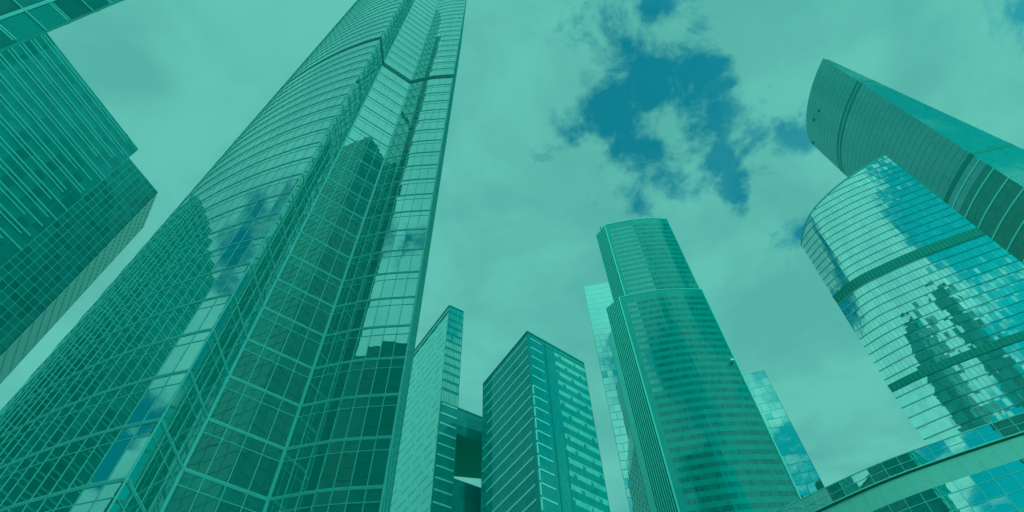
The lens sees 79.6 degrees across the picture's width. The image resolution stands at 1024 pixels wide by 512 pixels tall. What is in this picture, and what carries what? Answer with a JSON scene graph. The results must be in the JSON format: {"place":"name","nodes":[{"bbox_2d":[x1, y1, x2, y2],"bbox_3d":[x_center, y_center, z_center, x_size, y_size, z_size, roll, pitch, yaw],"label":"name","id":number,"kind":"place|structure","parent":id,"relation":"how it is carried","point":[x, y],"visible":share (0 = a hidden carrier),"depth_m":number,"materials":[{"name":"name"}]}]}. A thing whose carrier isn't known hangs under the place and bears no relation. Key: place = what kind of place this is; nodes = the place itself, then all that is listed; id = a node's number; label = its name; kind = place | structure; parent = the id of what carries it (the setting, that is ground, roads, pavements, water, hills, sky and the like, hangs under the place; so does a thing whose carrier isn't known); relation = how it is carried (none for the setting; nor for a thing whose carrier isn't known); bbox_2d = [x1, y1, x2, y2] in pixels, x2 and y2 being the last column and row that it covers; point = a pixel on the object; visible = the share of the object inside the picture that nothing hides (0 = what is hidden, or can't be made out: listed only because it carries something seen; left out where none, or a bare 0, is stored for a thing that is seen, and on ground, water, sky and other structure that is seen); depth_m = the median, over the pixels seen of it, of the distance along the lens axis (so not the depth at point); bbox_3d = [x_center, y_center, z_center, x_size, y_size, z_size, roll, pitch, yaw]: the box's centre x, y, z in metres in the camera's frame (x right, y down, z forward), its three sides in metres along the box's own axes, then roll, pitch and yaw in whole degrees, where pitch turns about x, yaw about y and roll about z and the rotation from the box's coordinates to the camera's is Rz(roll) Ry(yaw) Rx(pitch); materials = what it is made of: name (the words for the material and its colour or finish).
{"place":"outdoors","nodes":[
{"label":"outdoors","id":0,"kind":"place"},
{"bbox_2d":[0,0,123,51],"bbox_3d":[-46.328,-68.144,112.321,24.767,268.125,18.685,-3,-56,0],"label":"glass tower","id":1,"kind":"structure","parent":0,"point":[22,21],"depth_m":41.31,"materials":[{"name":"glass"}]},
{"bbox_2d":[0,33,157,383],"bbox_3d":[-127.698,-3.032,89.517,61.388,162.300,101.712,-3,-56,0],"label":"office tower","id":2,"kind":"structure","parent":0,"point":[78,192],"depth_m":139.94,"materials":[{"name":"teal glass"}]},
{"bbox_2d":[0,0,466,511],"bbox_3d":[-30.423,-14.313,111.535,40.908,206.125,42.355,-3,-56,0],"label":"glass skyscraper","id":3,"kind":"structure","parent":0,"point":[241,336],"depth_m":52.11,"materials":[{"name":"glass"}]},
{"bbox_2d":[0,0,1023,511],"label":"sky","id":4,"kind":"structure","parent":0,"point":[570,119],"materials":[{"name":"teal"}]},
{"bbox_2d":[481,331,609,511],"bbox_3d":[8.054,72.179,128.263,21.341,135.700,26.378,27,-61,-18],"label":"office block","id":5,"kind":"structure","parent":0,"point":[540,450],"depth_m":153.22,"materials":[{"name":"teal glass"}]},
{"bbox_2d":[596,218,800,511],"bbox_3d":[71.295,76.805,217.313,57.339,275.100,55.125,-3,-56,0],"label":"stepped skyscraper","id":6,"kind":"structure","parent":0,"point":[703,439],"depth_m":217.13,"materials":[{"name":"green glass"}]},
{"bbox_2d":[774,412,1023,511],"bbox_3d":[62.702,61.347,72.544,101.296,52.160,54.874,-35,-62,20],"label":"curved building","id":7,"kind":"structure","parent":0,"point":[979,469],"depth_m":75.86,"materials":[{"name":"teal glass"}]},
{"bbox_2d":[801,154,1023,443],"bbox_3d":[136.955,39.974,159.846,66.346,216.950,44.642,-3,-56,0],"label":"curved skyscraper","id":8,"kind":"structure","parent":0,"point":[924,285],"depth_m":182.74,"materials":[{"name":"teal glass"}]},
{"bbox_2d":[806,58,1023,263],"bbox_3d":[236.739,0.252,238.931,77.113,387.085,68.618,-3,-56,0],"label":"tapering skyscraper","id":9,"kind":"structure","parent":0,"point":[856,121],"depth_m":297.64,"materials":[{"name":"teal glass"}]},
{"label":"ground","id":10,"kind":"structure","parent":0,"visible":0},
{"bbox_2d":[390,305,463,511],"bbox_3d":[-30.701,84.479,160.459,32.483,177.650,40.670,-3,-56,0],"label":"slab tower","id":11,"kind":"structure","parent":10,"relation":"on","point":[435,375],"depth_m":193.26,"materials":[{"name":"teal glass"}]},
{"bbox_2d":[400,400,481,511],"bbox_3d":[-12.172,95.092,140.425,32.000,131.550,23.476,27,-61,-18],"label":"connecting block","id":12,"kind":"structure","parent":10,"relation":"on","point":[466,456],"depth_m":175.55,"materials":[{"name":"teal glass"}]},
{"bbox_2d":[583,282,649,511],"bbox_3d":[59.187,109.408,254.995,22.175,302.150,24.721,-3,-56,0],"label":"mirror tower","id":13,"kind":"structure","parent":10,"relation":"on","point":[599,298],"depth_m":299.19,"materials":[{"name":"teal glass"}]},
{"bbox_2d":[743,370,823,497],"bbox_3d":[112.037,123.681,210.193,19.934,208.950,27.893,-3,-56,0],"label":"mirror tower","id":14,"kind":"structure","parent":10,"relation":"on","point":[800,466],"depth_m":258.86,"materials":[{"name":"teal glass"}]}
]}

